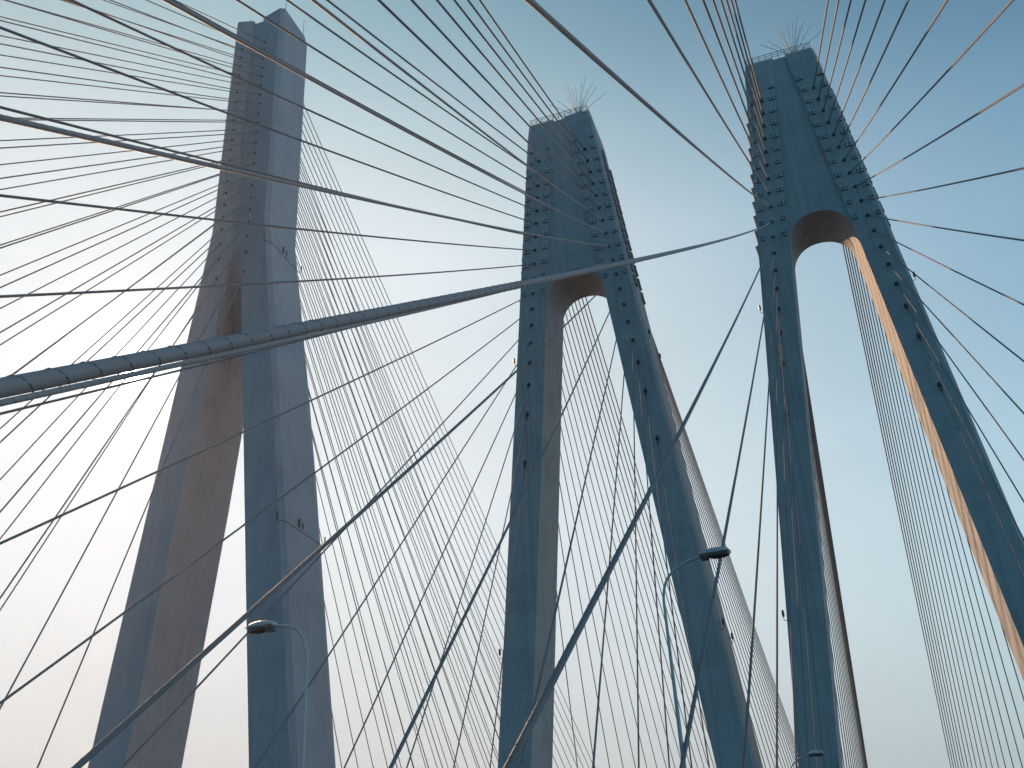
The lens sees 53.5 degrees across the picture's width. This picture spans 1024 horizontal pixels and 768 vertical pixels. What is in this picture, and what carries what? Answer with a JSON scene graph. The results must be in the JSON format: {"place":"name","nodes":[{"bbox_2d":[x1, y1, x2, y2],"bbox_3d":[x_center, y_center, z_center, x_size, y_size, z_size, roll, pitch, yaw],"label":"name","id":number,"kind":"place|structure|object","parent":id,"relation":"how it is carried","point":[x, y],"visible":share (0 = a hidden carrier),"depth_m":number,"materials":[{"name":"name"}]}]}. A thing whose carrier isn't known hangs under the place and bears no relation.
{"place":"outdoors","nodes":[
{"label":"outdoors","id":0,"kind":"place"},
{"bbox_2d":[0,0,1023,767],"label":"sky","id":1,"kind":"structure","parent":0,"point":[671,196],"materials":[{"name":"blue"}]},
{"bbox_3d":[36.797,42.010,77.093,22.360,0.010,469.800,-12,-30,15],"label":"road","id":2,"kind":"structure","parent":0,"visible":0},
{"bbox_2d":[662,547,730,767],"bbox_3d":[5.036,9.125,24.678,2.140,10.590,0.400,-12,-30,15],"label":"street lamp","id":3,"kind":"object","parent":2,"relation":"on","point":[714,553],"visible":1,"depth_m":26.70,"materials":[{"name":"metal"}]},
{"bbox_3d":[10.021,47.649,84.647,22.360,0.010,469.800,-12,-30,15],"label":"road","id":4,"kind":"structure","parent":0,"visible":0},
{"bbox_2d":[245,620,308,767],"bbox_3d":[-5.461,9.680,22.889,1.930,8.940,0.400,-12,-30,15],"label":"street lamp","id":5,"kind":"object","parent":4,"relation":"on","point":[260,627],"visible":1,"depth_m":24.48,"materials":[{"name":"metal"}]},
{"label":"water","id":6,"kind":"structure","parent":0,"visible":0},
{"bbox_2d":[88,1,335,767],"bbox_3d":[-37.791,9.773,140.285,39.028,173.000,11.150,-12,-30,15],"label":"bridge tower","id":7,"kind":"structure","parent":6,"relation":"on","point":[161,637],"depth_m":134.92,"materials":[{"name":"concrete"}]},
{"bbox_2d":[0,280,215,610],"bbox_3d":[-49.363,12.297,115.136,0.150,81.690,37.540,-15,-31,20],"label":"stay cable","id":8,"kind":"object","parent":7,"relation":"attached to","point":[87,476],"visible":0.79,"depth_m":115.98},
{"bbox_2d":[0,260,217,539],"bbox_3d":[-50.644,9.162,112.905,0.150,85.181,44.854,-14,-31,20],"label":"stay cable","id":9,"kind":"object","parent":7,"relation":"attached to","point":[98,413],"visible":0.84,"depth_m":118.54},
{"bbox_2d":[0,253,245,709],"bbox_3d":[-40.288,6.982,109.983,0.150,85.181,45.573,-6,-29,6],"label":"stay cable","id":10,"kind":"object","parent":7,"relation":"attached to","point":[20,670],"visible":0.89,"depth_m":99.83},
{"bbox_2d":[0,237,246,598],"bbox_3d":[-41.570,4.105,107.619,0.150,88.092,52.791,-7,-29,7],"label":"stay cable","id":11,"kind":"object","parent":7,"relation":"attached to","point":[22,565],"visible":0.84,"depth_m":102.69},
{"bbox_2d":[0,224,246,512],"bbox_3d":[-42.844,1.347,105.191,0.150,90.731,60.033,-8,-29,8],"label":"stay cable","id":12,"kind":"object","parent":7,"relation":"attached to","point":[31,475],"visible":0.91,"depth_m":103.91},
{"bbox_2d":[0,176,248,287],"bbox_3d":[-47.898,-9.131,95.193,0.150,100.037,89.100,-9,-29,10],"label":"stay cable","id":13,"kind":"object","parent":7,"relation":"attached to","point":[113,236],"visible":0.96,"depth_m":114.00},
{"bbox_2d":[0,210,249,442],"bbox_3d":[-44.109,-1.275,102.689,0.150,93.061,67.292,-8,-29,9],"label":"stay cable","id":14,"kind":"object","parent":7,"relation":"attached to","point":[20,423],"visible":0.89,"depth_m":114.11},
{"bbox_2d":[0,185,251,332],"bbox_3d":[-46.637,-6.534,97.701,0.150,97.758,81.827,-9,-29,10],"label":"stay cable","id":15,"kind":"object","parent":7,"relation":"attached to","point":[115,265],"visible":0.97,"depth_m":113.43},
{"bbox_2d":[11,198,250,374],"bbox_3d":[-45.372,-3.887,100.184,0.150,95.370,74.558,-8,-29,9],"label":"stay cable","id":16,"kind":"object","parent":7,"relation":"attached to","point":[120,294],"visible":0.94,"depth_m":112.27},
{"bbox_2d":[37,272,244,767],"bbox_3d":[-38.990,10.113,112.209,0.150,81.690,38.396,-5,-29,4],"label":"stay cable","id":17,"kind":"object","parent":7,"relation":"attached to","point":[127,552],"visible":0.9,"depth_m":101.37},
{"bbox_2d":[308,387,413,767],"bbox_3d":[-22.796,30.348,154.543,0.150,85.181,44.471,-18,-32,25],"label":"stay cable","id":18,"kind":"object","parent":7,"relation":"attached to","point":[360,575],"visible":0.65,"depth_m":154.57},
{"bbox_2d":[305,353,428,767],"bbox_3d":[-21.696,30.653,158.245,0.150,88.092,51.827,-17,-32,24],"label":"stay cable","id":19,"kind":"object","parent":7,"relation":"attached to","point":[366,558],"visible":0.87,"depth_m":158.25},
{"bbox_2d":[301,307,447,766],"bbox_3d":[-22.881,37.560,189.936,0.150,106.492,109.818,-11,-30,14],"label":"stay cable","id":20,"kind":"object","parent":7,"relation":"attached to","point":[374,537],"visible":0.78,"depth_m":186.98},
{"bbox_2d":[307,340,442,767],"bbox_3d":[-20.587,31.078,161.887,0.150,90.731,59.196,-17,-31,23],"label":"stay cable","id":21,"kind":"object","parent":7,"relation":"attached to","point":[374,552],"visible":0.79,"depth_m":161.69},
{"bbox_2d":[300,299,455,767],"bbox_3d":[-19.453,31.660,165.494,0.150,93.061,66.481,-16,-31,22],"label":"stay cable","id":22,"kind":"object","parent":7,"relation":"attached to","point":[378,536],"visible":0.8,"depth_m":164.91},
{"bbox_2d":[298,282,458,767],"bbox_3d":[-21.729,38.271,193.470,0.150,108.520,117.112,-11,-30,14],"label":"stay cable","id":23,"kind":"object","parent":7,"relation":"attached to","point":[377,522],"visible":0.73,"depth_m":189.21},
{"bbox_2d":[298,277,467,767],"bbox_3d":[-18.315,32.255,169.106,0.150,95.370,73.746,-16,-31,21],"label":"stay cable","id":24,"kind":"object","parent":7,"relation":"attached to","point":[384,526],"visible":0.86,"depth_m":168.05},
{"bbox_2d":[296,256,479,767],"bbox_3d":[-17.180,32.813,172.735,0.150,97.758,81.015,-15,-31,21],"label":"stay cable","id":25,"kind":"object","parent":7,"relation":"attached to","point":[388,513],"visible":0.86,"depth_m":171.02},
{"bbox_2d":[296,241,489,766],"bbox_3d":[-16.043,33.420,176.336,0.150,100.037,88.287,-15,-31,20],"label":"stay cable","id":26,"kind":"object","parent":7,"relation":"attached to","point":[392,503],"visible":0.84,"depth_m":173.85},
{"bbox_2d":[297,223,494,767],"bbox_3d":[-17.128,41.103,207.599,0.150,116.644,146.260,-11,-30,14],"label":"stay cable","id":27,"kind":"object","parent":7,"relation":"attached to","point":[396,498],"visible":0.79,"depth_m":201.24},
{"bbox_2d":[296,230,497,760],"bbox_3d":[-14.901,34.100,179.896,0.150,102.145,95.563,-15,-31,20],"label":"stay cable","id":28,"kind":"object","parent":7,"relation":"attached to","point":[396,494],"visible":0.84,"depth_m":176.61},
{"bbox_2d":[297,210,497,754],"bbox_3d":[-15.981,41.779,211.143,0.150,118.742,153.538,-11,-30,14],"label":"stay cable","id":29,"kind":"object","parent":7,"relation":"attached to","point":[398,485],"visible":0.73,"depth_m":202.89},
{"bbox_2d":[297,218,498,738],"bbox_3d":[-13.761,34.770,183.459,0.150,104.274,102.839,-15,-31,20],"label":"stay cable","id":30,"kind":"object","parent":7,"relation":"attached to","point":[396,475],"visible":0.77,"depth_m":178.63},
{"bbox_2d":[298,208,499,718],"bbox_3d":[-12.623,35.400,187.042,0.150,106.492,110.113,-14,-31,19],"label":"stay cable","id":31,"kind":"object","parent":7,"relation":"attached to","point":[397,460],"visible":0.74,"depth_m":180.78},
{"bbox_2d":[298,196,500,700],"bbox_3d":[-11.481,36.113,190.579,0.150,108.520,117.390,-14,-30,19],"label":"stay cable","id":32,"kind":"object","parent":7,"relation":"attached to","point":[398,445],"visible":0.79,"depth_m":182.83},
{"bbox_2d":[299,176,500,663],"bbox_3d":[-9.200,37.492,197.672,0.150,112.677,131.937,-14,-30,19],"label":"stay cable","id":33,"kind":"object","parent":7,"relation":"attached to","point":[398,416],"visible":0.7,"depth_m":186.60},
{"bbox_2d":[299,187,501,683],"bbox_3d":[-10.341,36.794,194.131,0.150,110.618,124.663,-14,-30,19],"label":"stay cable","id":34,"kind":"object","parent":7,"relation":"attached to","point":[397,428],"visible":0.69,"depth_m":184.53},
{"bbox_2d":[300,167,502,652],"bbox_3d":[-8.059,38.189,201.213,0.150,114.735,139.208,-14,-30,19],"label":"stay cable","id":35,"kind":"object","parent":7,"relation":"attached to","point":[398,403],"visible":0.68,"depth_m":188.24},
{"bbox_2d":[300,158,557,766],"bbox_3d":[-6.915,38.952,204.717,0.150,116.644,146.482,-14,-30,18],"label":"stay cable","id":36,"kind":"object","parent":7,"relation":"attached to","point":[403,402],"visible":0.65,"depth_m":190.51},
{"bbox_2d":[301,148,564,767],"bbox_3d":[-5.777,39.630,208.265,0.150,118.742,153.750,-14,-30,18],"label":"stay cable","id":37,"kind":"object","parent":7,"relation":"attached to","point":[408,400],"visible":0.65,"depth_m":192.69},
{"bbox_2d":[303,143,571,767],"bbox_3d":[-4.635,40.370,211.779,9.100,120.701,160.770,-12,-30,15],"label":"stay cable","id":38,"kind":"object","parent":7,"relation":"attached to","point":[414,402],"visible":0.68,"depth_m":195.33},
{"bbox_2d":[302,130,576,765],"bbox_3d":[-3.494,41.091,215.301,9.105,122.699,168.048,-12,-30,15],"label":"stay cable","id":39,"kind":"object","parent":7,"relation":"attached to","point":[416,395],"visible":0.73,"depth_m":196.90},
{"bbox_2d":[303,123,583,767],"bbox_3d":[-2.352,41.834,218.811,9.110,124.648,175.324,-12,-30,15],"label":"stay cable","id":40,"kind":"object","parent":7,"relation":"attached to","point":[419,390],"visible":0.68,"depth_m":198.62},
{"bbox_2d":[303,113,588,766],"bbox_3d":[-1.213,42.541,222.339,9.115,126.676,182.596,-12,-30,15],"label":"stay cable","id":41,"kind":"object","parent":7,"relation":"attached to","point":[423,388],"visible":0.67,"depth_m":200.91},
{"bbox_2d":[304,105,591,761],"bbox_3d":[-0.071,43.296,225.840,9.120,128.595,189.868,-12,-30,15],"label":"stay cable","id":42,"kind":"object","parent":7,"relation":"attached to","point":[425,382],"visible":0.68,"depth_m":202.58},
{"bbox_2d":[498,76,762,767],"bbox_3d":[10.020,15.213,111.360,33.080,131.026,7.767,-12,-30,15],"label":"bridge tower","id":43,"kind":"structure","parent":6,"relation":"on","point":[533,600],"depth_m":113.90,"materials":[{"name":"concrete"}]},
{"bbox_2d":[0,328,351,414],"bbox_3d":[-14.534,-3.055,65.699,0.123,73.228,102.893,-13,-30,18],"label":"stay cable","id":44,"kind":"object","parent":43,"relation":"attached to","point":[83,393],"visible":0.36,"depth_m":50.94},
{"bbox_2d":[0,310,530,704],"bbox_3d":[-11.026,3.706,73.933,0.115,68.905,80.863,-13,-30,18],"label":"stay cable","id":45,"kind":"object","parent":43,"relation":"attached to","point":[118,616],"visible":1,"depth_m":53.90,"materials":[{"name":"metal"}]},
{"bbox_2d":[0,294,531,544],"bbox_3d":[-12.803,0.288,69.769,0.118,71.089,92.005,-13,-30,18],"label":"stay cable","id":46,"kind":"object","parent":43,"relation":"attached to","point":[103,496],"visible":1,"depth_m":55.46,"materials":[{"name":"metal"}]},
{"bbox_2d":[0,264,532,297],"bbox_3d":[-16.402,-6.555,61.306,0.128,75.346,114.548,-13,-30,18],"label":"stay cable","id":47,"kind":"object","parent":43,"relation":"attached to","point":[91,292],"visible":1,"depth_m":57.50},
{"bbox_2d":[0,194,533,250],"bbox_3d":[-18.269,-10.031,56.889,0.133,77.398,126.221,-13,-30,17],"label":"stay cable","id":48,"kind":"object","parent":43,"relation":"attached to","point":[101,207],"visible":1,"depth_m":58.35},
{"bbox_2d":[0,26,534,223],"bbox_3d":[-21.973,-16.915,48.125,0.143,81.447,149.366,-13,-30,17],"label":"stay cable","id":49,"kind":"object","parent":43,"relation":"attached to","point":[111,69],"visible":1,"depth_m":59.80,"materials":[{"name":"metal"}]},
{"bbox_2d":[0,106,534,236],"bbox_3d":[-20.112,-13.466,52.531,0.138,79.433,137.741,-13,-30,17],"label":"stay cable","id":50,"kind":"object","parent":43,"relation":"attached to","point":[100,132],"visible":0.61,"depth_m":54.84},
{"bbox_2d":[68,0,535,210],"bbox_3d":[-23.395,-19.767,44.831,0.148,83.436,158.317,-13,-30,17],"label":"stay cable","id":51,"kind":"object","parent":43,"relation":"attached to","point":[168,45],"visible":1,"depth_m":65.27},
{"bbox_2d":[0,114,608,246],"bbox_3d":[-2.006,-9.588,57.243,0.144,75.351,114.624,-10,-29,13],"label":"stay cable","id":52,"kind":"object","parent":43,"relation":"attached to","point":[35,125],"visible":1,"depth_m":26.97,"materials":[{"name":"metal"}]},
{"bbox_2d":[0,260,611,406],"bbox_3d":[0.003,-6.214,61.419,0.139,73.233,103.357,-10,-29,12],"label":"stay cable","id":53,"kind":"object","parent":43,"relation":"attached to","point":[52,391],"visible":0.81,"depth_m":22.84,"materials":[{"name":"metal"}]},
{"bbox_2d":[120,327,529,767],"bbox_3d":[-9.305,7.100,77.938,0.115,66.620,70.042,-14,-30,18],"label":"stay cable","id":54,"kind":"object","parent":43,"relation":"attached to","point":[205,678],"visible":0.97,"depth_m":59.95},
{"bbox_2d":[71,274,615,767],"bbox_3d":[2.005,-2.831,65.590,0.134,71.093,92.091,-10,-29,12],"label":"stay cable","id":55,"kind":"object","parent":43,"relation":"attached to","point":[117,730],"visible":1,"depth_m":23.21,"materials":[{"name":"metal"}]},
{"bbox_2d":[172,0,535,197],"bbox_3d":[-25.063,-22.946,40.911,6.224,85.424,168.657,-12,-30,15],"label":"stay cable","id":56,"kind":"object","parent":43,"relation":"attached to","point":[350,98],"visible":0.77,"depth_m":79.04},
{"bbox_2d":[162,0,605,232],"bbox_3d":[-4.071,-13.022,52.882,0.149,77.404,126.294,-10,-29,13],"label":"stay cable","id":57,"kind":"object","parent":43,"relation":"attached to","point":[222,30],"visible":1,"depth_m":38.15,"materials":[{"name":"metal"}]},
{"bbox_2d":[236,0,536,184],"bbox_3d":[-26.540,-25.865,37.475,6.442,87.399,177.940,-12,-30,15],"label":"stay cable","id":58,"kind":"object","parent":43,"relation":"attached to","point":[301,40],"visible":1,"depth_m":82.12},
{"bbox_2d":[254,345,529,767],"bbox_3d":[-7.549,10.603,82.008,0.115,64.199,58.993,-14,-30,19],"label":"stay cable","id":59,"kind":"object","parent":43,"relation":"attached to","point":[288,716],"visible":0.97,"depth_m":71.47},
{"bbox_2d":[286,0,525,165],"bbox_3d":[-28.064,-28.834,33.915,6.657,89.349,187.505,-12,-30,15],"label":"stay cable","id":60,"kind":"object","parent":43,"relation":"attached to","point":[341,38],"visible":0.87,"depth_m":87.20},
{"bbox_2d":[326,0,537,160],"bbox_3d":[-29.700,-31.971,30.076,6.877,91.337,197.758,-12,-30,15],"label":"stay cable","id":61,"kind":"object","parent":43,"relation":"attached to","point":[378,39],"visible":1,"depth_m":94.29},
{"bbox_2d":[343,365,528,767],"bbox_3d":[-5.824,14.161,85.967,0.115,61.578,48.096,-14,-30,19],"label":"stay cable","id":62,"kind":"object","parent":43,"relation":"attached to","point":[427,586],"visible":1,"depth_m":80.67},
{"bbox_2d":[311,0,601,219],"bbox_3d":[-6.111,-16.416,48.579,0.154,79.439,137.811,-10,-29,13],"label":"stay cable","id":63,"kind":"object","parent":43,"relation":"attached to","point":[326,10],"visible":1,"depth_m":53.73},
{"bbox_2d":[406,388,527,767],"bbox_3d":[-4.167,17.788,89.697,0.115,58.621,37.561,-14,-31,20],"label":"stay cable","id":64,"kind":"object","parent":43,"relation":"attached to","point":[464,587],"visible":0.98,"depth_m":89.34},
{"bbox_2d":[377,0,598,206],"bbox_3d":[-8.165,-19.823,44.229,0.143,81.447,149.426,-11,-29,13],"label":"stay cable","id":65,"kind":"object","parent":43,"relation":"attached to","point":[383,4],"visible":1,"depth_m":65.58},
{"bbox_2d":[453,419,526,767],"bbox_3d":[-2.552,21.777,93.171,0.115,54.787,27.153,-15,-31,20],"label":"stay cable","id":66,"kind":"object","parent":43,"relation":"attached to","point":[487,605],"visible":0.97,"depth_m":93.92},
{"bbox_2d":[410,0,595,194],"bbox_3d":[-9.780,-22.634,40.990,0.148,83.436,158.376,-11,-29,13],"label":"stay cable","id":67,"kind":"object","parent":43,"relation":"attached to","point":[463,55],"visible":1,"depth_m":73.19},
{"bbox_2d":[388,289,619,767],"bbox_3d":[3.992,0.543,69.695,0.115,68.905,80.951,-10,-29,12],"label":"stay cable","id":68,"kind":"object","parent":43,"relation":"attached to","point":[406,735],"visible":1,"depth_m":38.02,"materials":[{"name":"metal"}]},
{"bbox_2d":[436,0,592,182],"bbox_3d":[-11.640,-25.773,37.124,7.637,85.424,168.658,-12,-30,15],"label":"stay cable","id":69,"kind":"object","parent":43,"relation":"attached to","point":[476,47],"visible":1,"depth_m":81.33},
{"bbox_2d":[453,0,589,170],"bbox_3d":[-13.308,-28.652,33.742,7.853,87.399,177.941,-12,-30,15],"label":"stay cable","id":70,"kind":"object","parent":43,"relation":"attached to","point":[486,41],"visible":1,"depth_m":87.73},
{"bbox_2d":[519,306,623,767],"bbox_3d":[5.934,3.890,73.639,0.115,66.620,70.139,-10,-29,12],"label":"stay cable","id":71,"kind":"object","parent":43,"relation":"attached to","point":[541,672],"visible":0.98,"depth_m":53.28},
{"bbox_2d":[592,323,627,767],"bbox_3d":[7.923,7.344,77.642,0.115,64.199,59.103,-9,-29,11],"label":"stay cable","id":72,"kind":"object","parent":43,"relation":"attached to","point":[596,726],"visible":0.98,"depth_m":62.00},
{"bbox_2d":[563,336,680,759],"bbox_3d":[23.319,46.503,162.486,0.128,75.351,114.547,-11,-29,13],"label":"stay cable","id":73,"kind":"object","parent":43,"relation":"attached to","point":[618,537],"visible":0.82,"depth_m":149.03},
{"bbox_2d":[565,314,697,767],"bbox_3d":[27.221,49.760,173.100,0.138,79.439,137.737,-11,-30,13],"label":"stay cable","id":74,"kind":"object","parent":43,"relation":"attached to","point":[624,517],"visible":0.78,"depth_m":153.55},
{"bbox_2d":[632,343,639,767],"bbox_3d":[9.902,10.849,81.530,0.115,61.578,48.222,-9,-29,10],"label":"stay cable","id":75,"kind":"object","parent":43,"relation":"attached to","point":[636,580],"visible":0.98,"depth_m":72.77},
{"bbox_2d":[568,308,703,766],"bbox_3d":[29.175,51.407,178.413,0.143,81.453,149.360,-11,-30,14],"label":"stay cable","id":76,"kind":"object","parent":43,"relation":"attached to","point":[628,512],"visible":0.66,"depth_m":156.03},
{"bbox_2d":[581,298,693,671],"bbox_3d":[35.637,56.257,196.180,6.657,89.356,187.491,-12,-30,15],"label":"stay cable","id":77,"kind":"object","parent":43,"relation":"attached to","point":[633,471],"visible":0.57,"depth_m":163.24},
{"bbox_2d":[571,305,708,767],"bbox_3d":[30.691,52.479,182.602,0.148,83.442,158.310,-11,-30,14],"label":"stay cable","id":78,"kind":"object","parent":43,"relation":"attached to","point":[633,514],"visible":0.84,"depth_m":159.13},
{"bbox_2d":[578,300,709,738],"bbox_3d":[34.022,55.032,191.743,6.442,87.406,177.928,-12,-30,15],"label":"stay cable","id":79,"kind":"object","parent":43,"relation":"attached to","point":[637,497],"visible":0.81,"depth_m":163.11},
{"bbox_2d":[575,302,714,767],"bbox_3d":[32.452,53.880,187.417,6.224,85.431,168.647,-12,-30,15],"label":"stay cable","id":80,"kind":"object","parent":43,"relation":"attached to","point":[636,510],"visible":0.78,"depth_m":161.30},
{"bbox_2d":[638,365,669,767],"bbox_3d":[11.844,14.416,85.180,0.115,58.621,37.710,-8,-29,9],"label":"stay cable","id":81,"kind":"object","parent":43,"relation":"attached to","point":[655,586],"visible":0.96,"depth_m":80.86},
{"bbox_2d":[646,395,692,767],"bbox_3d":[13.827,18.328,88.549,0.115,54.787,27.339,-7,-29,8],"label":"stay cable","id":82,"kind":"object","parent":43,"relation":"attached to","point":[669,588],"visible":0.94,"depth_m":88.24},
{"bbox_2d":[658,444,709,767],"bbox_3d":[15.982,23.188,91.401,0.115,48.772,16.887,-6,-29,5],"label":"stay cable","id":83,"kind":"object","parent":43,"relation":"attached to","point":[685,614],"visible":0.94,"depth_m":93.38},
{"bbox_2d":[652,335,793,737],"bbox_3d":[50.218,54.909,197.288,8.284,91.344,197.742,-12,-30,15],"label":"stay cable","id":84,"kind":"object","parent":43,"relation":"attached to","point":[719,527],"visible":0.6,"depth_m":171.68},
{"bbox_2d":[655,347,794,744],"bbox_3d":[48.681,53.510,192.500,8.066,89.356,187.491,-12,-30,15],"label":"stay cable","id":85,"kind":"object","parent":43,"relation":"attached to","point":[720,535],"visible":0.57,"depth_m":169.46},
{"bbox_2d":[658,359,797,757],"bbox_3d":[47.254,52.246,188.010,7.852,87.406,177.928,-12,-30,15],"label":"stay cable","id":86,"kind":"object","parent":43,"relation":"attached to","point":[721,542],"visible":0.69,"depth_m":167.84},
{"bbox_2d":[745,14,1023,767],"bbox_3d":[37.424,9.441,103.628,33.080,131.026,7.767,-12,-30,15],"label":"bridge tower","id":87,"kind":"structure","parent":6,"relation":"on","point":[816,195],"depth_m":107.85,"materials":[{"name":"concrete"}]},
{"bbox_2d":[0,222,771,398],"bbox_3d":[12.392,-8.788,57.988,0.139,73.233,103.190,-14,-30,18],"label":"stay cable","id":88,"kind":"object","parent":87,"relation":"attached to","point":[24,383],"visible":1,"depth_m":8.41,"materials":[{"name":"metal"}]},
{"bbox_2d":[503,237,772,767],"bbox_3d":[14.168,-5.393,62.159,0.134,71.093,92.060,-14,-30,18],"label":"stay cable","id":89,"kind":"object","parent":87,"relation":"attached to","point":[513,757],"visible":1,"depth_m":18.45,"materials":[{"name":"metal"}]},
{"bbox_2d":[524,0,770,206],"bbox_3d":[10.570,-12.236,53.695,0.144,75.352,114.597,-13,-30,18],"label":"stay cable","id":90,"kind":"object","parent":87,"relation":"attached to","point":[546,15],"visible":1,"depth_m":26.95,"materials":[{"name":"metal"}]},
{"bbox_2d":[647,0,769,192],"bbox_3d":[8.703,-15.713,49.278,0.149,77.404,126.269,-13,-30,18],"label":"stay cable","id":91,"kind":"object","parent":87,"relation":"attached to","point":[653,7],"visible":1,"depth_m":48.89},
{"bbox_2d":[684,0,767,177],"bbox_3d":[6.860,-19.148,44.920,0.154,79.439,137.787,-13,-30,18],"label":"stay cable","id":92,"kind":"object","parent":87,"relation":"attached to","point":[703,40],"visible":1,"depth_m":63.74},
{"bbox_2d":[679,254,774,767],"bbox_3d":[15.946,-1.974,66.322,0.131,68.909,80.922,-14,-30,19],"label":"stay cable","id":93,"kind":"object","parent":87,"relation":"attached to","point":[689,724],"visible":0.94,"depth_m":33.08,"materials":[{"name":"metal"}]},
{"bbox_2d":[742,271,775,767],"bbox_3d":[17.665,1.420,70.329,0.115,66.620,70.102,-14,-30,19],"label":"stay cable","id":94,"kind":"object","parent":87,"relation":"attached to","point":[750,674],"visible":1,"depth_m":46.69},
{"bbox_2d":[775,290,777,767],"bbox_3d":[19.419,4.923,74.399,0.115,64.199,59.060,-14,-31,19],"label":"stay cable","id":95,"kind":"object","parent":87,"relation":"attached to","point":[776,761],"visible":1,"depth_m":59.31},
{"bbox_2d":[778,311,797,767],"bbox_3d":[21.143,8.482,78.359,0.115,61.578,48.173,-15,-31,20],"label":"stay cable","id":96,"kind":"object","parent":87,"relation":"attached to","point":[795,741],"visible":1,"depth_m":69.02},
{"bbox_2d":[780,335,809,767],"bbox_3d":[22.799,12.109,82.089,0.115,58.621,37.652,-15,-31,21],"label":"stay cable","id":97,"kind":"object","parent":87,"relation":"attached to","point":[796,569],"visible":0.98,"depth_m":77.58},
{"bbox_2d":[784,374,818,767],"bbox_3d":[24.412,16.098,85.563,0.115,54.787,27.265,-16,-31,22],"label":"stay cable","id":98,"kind":"object","parent":87,"relation":"attached to","point":[802,582],"visible":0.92,"depth_m":84.28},
{"bbox_2d":[787,421,825,767],"bbox_3d":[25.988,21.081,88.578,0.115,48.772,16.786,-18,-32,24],"label":"stay cable","id":99,"kind":"object","parent":87,"relation":"attached to","point":[809,620],"visible":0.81,"depth_m":88.60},
{"bbox_2d":[803,354,867,767],"bbox_3d":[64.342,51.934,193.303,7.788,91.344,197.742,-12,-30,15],"label":"stay cable","id":100,"kind":"object","parent":87,"relation":"attached to","point":[834,556],"visible":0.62,"depth_m":174.47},
{"bbox_2d":[842,245,950,766],"bbox_3d":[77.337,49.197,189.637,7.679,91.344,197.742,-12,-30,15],"label":"stay cable","id":101,"kind":"object","parent":87,"relation":"attached to","point":[893,488],"visible":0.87,"depth_m":163.35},
{"bbox_2d":[845,246,953,767],"bbox_3d":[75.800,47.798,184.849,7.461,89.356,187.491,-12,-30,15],"label":"stay cable","id":102,"kind":"object","parent":87,"relation":"attached to","point":[896,490],"visible":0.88,"depth_m":160.36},
{"bbox_2d":[847,247,955,767],"bbox_3d":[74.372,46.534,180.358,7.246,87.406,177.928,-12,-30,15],"label":"stay cable","id":103,"kind":"object","parent":87,"relation":"attached to","point":[899,492],"visible":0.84,"depth_m":157.73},
{"bbox_2d":[851,251,958,767],"bbox_3d":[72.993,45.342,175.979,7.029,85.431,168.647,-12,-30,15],"label":"stay cable","id":104,"kind":"object","parent":87,"relation":"attached to","point":[901,493],"visible":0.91,"depth_m":154.85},
{"bbox_2d":[854,255,961,767],"bbox_3d":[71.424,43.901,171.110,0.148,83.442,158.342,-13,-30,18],"label":"stay cable","id":105,"kind":"object","parent":87,"relation":"attached to","point":[905,496],"visible":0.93,"depth_m":151.83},
{"bbox_2d":[859,268,964,767],"bbox_3d":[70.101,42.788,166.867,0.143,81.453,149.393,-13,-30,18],"label":"stay cable","id":106,"kind":"object","parent":87,"relation":"attached to","point":[909,504],"visible":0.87,"depth_m":149.72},
{"bbox_2d":[865,283,967,766],"bbox_3d":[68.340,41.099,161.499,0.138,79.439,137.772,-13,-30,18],"label":"stay cable","id":107,"kind":"object","parent":87,"relation":"attached to","point":[914,513],"visible":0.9,"depth_m":147.00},
{"bbox_2d":[871,298,971,766],"bbox_3d":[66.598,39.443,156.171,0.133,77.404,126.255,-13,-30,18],"label":"stay cable","id":108,"kind":"object","parent":87,"relation":"attached to","point":[919,522],"visible":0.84,"depth_m":144.34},
{"bbox_2d":[877,313,976,767],"bbox_3d":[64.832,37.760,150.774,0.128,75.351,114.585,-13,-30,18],"label":"stay cable","id":109,"kind":"object","parent":87,"relation":"attached to","point":[925,532],"visible":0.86,"depth_m":141.26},
{"bbox_2d":[850,0,1013,172],"bbox_3d":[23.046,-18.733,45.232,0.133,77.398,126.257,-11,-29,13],"label":"stay cable","id":110,"kind":"object","parent":87,"relation":"attached to","point":[969,47],"visible":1,"depth_m":63.29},
{"bbox_2d":[885,333,981,767],"bbox_3d":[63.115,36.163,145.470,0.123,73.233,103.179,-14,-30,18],"label":"stay cable","id":111,"kind":"object","parent":87,"relation":"attached to","point":[931,543],"visible":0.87,"depth_m":138.13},
{"bbox_2d":[891,348,986,767],"bbox_3d":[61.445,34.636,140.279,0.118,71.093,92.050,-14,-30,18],"label":"stay cable","id":112,"kind":"object","parent":87,"relation":"attached to","point":[938,553],"visible":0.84,"depth_m":134.72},
{"bbox_2d":[856,83,1023,185],"bbox_3d":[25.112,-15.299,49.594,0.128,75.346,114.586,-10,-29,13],"label":"stay cable","id":113,"kind":"object","parent":87,"relation":"attached to","point":[990,105],"visible":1,"depth_m":64.92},
{"bbox_2d":[899,368,992,767],"bbox_3d":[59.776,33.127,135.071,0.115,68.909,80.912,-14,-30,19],"label":"stay cable","id":114,"kind":"object","parent":87,"relation":"attached to","point":[945,564],"visible":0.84,"depth_m":131.25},
{"bbox_2d":[908,391,998,767],"bbox_3d":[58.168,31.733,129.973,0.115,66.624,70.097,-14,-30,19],"label":"stay cable","id":115,"kind":"object","parent":87,"relation":"attached to","point":[953,576],"visible":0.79,"depth_m":127.49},
{"bbox_2d":[918,416,1005,767],"bbox_3d":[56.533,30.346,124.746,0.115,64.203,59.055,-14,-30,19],"label":"stay cable","id":116,"kind":"object","parent":87,"relation":"attached to","point":[962,591],"visible":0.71,"depth_m":123.47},
{"bbox_2d":[930,446,1013,767],"bbox_3d":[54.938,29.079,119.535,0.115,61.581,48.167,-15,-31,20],"label":"stay cable","id":117,"kind":"object","parent":87,"relation":"attached to","point":[972,606],"visible":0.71,"depth_m":119.04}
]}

